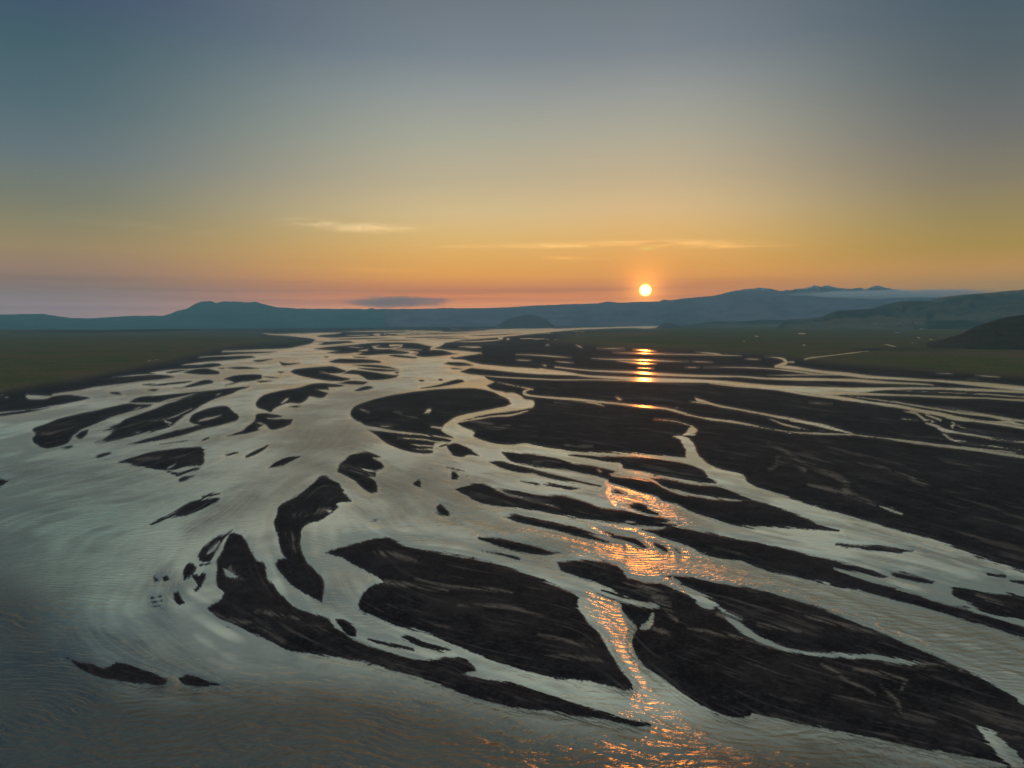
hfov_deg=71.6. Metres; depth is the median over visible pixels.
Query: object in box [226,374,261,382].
sandbar
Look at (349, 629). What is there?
sandbar
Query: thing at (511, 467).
sandbar
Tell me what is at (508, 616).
sandbar
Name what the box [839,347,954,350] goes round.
hill
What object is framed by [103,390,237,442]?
sandbar
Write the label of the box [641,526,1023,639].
sandbar
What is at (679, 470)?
sandbar
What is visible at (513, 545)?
sandbar
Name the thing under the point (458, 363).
sandbar
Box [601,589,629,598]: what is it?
sandbar
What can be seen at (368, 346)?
sandbar
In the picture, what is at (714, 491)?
sandbar
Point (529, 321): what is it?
hill
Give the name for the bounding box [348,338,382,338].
sandbar
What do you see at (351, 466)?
sandbar
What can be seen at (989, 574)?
sandbar
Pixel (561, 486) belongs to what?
sandbar
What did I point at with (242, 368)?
sandbar
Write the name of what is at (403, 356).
sandbar
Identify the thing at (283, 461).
sandbar
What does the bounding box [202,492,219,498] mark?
sandbar
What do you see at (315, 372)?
sandbar
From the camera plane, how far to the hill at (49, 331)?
6498.10 m
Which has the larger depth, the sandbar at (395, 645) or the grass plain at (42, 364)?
the grass plain at (42, 364)
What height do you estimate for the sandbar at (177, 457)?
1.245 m
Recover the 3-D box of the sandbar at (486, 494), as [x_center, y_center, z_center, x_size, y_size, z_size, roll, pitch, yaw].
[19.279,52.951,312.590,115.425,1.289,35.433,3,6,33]
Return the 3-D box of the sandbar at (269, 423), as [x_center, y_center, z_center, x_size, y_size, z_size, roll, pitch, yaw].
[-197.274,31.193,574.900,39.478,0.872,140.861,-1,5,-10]
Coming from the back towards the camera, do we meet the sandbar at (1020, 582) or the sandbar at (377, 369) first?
the sandbar at (377, 369)
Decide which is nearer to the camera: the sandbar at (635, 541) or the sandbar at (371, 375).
the sandbar at (635, 541)
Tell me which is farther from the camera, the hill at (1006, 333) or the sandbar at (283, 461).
the hill at (1006, 333)
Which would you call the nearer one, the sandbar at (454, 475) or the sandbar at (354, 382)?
the sandbar at (454, 475)
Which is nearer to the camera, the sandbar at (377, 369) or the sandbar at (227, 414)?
the sandbar at (227, 414)
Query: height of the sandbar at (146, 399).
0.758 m
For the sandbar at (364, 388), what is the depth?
867.32 m
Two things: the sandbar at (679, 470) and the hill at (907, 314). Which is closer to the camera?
the sandbar at (679, 470)
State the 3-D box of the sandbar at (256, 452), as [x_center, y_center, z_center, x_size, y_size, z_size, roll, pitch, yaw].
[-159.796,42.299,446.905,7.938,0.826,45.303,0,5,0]
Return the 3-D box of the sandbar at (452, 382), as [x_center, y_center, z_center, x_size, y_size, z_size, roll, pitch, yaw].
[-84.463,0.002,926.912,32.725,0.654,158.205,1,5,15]
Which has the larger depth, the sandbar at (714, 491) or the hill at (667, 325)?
the hill at (667, 325)
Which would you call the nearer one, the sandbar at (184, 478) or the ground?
the sandbar at (184, 478)
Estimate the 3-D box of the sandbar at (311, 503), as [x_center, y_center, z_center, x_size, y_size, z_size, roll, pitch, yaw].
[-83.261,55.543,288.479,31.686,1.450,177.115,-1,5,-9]
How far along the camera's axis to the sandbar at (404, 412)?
664.35 m
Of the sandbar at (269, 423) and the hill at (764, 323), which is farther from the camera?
the hill at (764, 323)
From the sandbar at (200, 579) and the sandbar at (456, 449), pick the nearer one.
the sandbar at (200, 579)
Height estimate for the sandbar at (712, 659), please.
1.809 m
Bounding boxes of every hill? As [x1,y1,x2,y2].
[0,329,202,333]
[495,314,554,327]
[656,323,682,327]
[682,319,784,326]
[778,301,984,328]
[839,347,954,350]
[922,290,1023,322]
[927,315,1023,349]
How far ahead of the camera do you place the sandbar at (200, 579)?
222.51 m
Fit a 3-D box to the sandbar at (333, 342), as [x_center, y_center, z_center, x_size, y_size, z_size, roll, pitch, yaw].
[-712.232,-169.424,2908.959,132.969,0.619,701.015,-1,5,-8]
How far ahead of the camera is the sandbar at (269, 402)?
785.77 m
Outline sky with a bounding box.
[0,0,1023,317]
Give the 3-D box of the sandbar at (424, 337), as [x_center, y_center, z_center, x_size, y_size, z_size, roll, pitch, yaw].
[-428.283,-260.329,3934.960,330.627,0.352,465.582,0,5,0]
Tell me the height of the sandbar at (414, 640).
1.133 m
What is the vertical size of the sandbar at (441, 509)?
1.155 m
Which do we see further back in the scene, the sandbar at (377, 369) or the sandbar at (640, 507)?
the sandbar at (377, 369)
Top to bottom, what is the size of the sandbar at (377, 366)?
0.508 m
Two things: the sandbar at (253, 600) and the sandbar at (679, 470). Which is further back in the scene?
the sandbar at (679, 470)
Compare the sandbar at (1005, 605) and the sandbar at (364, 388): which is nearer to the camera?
the sandbar at (1005, 605)
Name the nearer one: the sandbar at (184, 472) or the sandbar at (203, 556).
the sandbar at (203, 556)
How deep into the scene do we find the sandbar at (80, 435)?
516.60 m
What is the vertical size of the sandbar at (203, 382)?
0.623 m
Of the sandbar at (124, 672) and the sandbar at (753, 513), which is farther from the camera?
the sandbar at (753, 513)
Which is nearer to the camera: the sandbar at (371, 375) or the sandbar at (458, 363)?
the sandbar at (371, 375)
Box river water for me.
[0,326,1023,767]
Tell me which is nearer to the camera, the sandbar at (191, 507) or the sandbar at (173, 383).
the sandbar at (191, 507)
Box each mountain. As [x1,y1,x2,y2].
[0,301,383,329]
[384,291,917,326]
[714,285,940,300]
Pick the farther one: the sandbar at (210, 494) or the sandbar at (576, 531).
the sandbar at (210, 494)
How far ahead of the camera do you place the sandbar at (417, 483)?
353.43 m
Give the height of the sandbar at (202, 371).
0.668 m
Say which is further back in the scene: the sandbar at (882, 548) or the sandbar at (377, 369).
the sandbar at (377, 369)
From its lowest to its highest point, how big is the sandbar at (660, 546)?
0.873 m
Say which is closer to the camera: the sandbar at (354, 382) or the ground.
the sandbar at (354, 382)
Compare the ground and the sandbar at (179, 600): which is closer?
the sandbar at (179, 600)
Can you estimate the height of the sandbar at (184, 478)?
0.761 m
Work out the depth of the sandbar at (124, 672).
162.37 m
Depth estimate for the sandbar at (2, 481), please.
361.75 m
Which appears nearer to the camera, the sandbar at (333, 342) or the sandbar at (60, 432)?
the sandbar at (60, 432)
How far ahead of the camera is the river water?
219.56 m
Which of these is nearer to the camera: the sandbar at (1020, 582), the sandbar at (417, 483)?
the sandbar at (1020, 582)
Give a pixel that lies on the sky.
(158, 157)
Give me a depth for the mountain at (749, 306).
15226.41 m
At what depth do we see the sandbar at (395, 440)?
482.08 m
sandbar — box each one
[0,409,39,415]
[0,478,7,485]
[32,404,150,447]
[67,658,166,684]
[76,430,87,438]
[97,452,109,457]
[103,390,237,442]
[119,447,203,469]
[131,387,246,402]
[135,406,238,442]
[150,498,218,524]
[157,381,189,385]
[174,592,183,604]
[176,468,198,475]
[179,476,191,480]
[179,675,218,686]
[183,564,195,579]
[185,369,218,373]
[186,380,212,386]
[192,572,205,590]
[198,531,230,561]
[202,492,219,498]
[208,533,650,726]
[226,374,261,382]
[232,367,254,368]
[232,413,291,434]
[246,445,268,456]
[256,383,342,411]
[271,456,298,466]
[274,476,350,601]
[280,362,297,364]
[291,366,348,380]
[316,342,431,354]
[320,341,351,344]
[328,538,632,690]
[329,359,380,362]
[336,619,355,635]
[337,452,383,492]
[342,381,366,383]
[343,370,397,379]
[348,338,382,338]
[351,388,510,437]
[356,386,372,390]
[358,365,393,368]
[360,368,396,370]
[369,430,450,452]
[369,639,413,650]
[390,355,416,357]
[402,635,449,652]
[409,337,440,337]
[412,347,454,356]
[413,479,420,486]
[425,380,462,387]
[436,504,448,515]
[445,362,470,365]
[446,443,477,456]
[451,472,458,478]
[456,483,675,526]
[473,334,508,335]
[479,537,559,554]
[487,551,519,559]
[490,461,600,486]
[502,452,838,530]
[508,514,608,541]
[543,482,576,489]
[558,559,1023,767]
[570,454,715,482]
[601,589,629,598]
[605,532,646,547]
[629,503,658,514]
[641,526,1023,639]
[651,475,751,500]
[653,542,667,551]
[836,544,909,552]
[892,572,932,583]
[952,587,1023,619]
[987,573,1005,576]
[1010,580,1023,583]
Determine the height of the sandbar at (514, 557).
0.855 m
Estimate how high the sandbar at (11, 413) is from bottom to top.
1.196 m
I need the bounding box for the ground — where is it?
[73,326,625,337]
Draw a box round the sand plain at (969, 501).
[437,326,1023,569]
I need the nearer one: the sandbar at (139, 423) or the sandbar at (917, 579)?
the sandbar at (917, 579)
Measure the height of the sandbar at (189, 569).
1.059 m
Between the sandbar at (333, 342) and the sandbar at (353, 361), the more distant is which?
the sandbar at (333, 342)
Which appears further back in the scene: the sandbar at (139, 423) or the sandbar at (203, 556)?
the sandbar at (139, 423)
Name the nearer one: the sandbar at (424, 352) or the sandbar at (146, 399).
the sandbar at (146, 399)
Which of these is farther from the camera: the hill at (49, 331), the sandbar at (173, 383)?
the hill at (49, 331)
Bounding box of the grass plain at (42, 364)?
[0,331,314,411]
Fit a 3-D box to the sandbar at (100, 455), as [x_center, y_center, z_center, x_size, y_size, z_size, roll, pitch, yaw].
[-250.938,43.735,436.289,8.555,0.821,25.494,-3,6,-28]
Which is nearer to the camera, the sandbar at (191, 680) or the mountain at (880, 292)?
the sandbar at (191, 680)
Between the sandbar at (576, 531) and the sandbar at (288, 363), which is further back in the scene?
the sandbar at (288, 363)

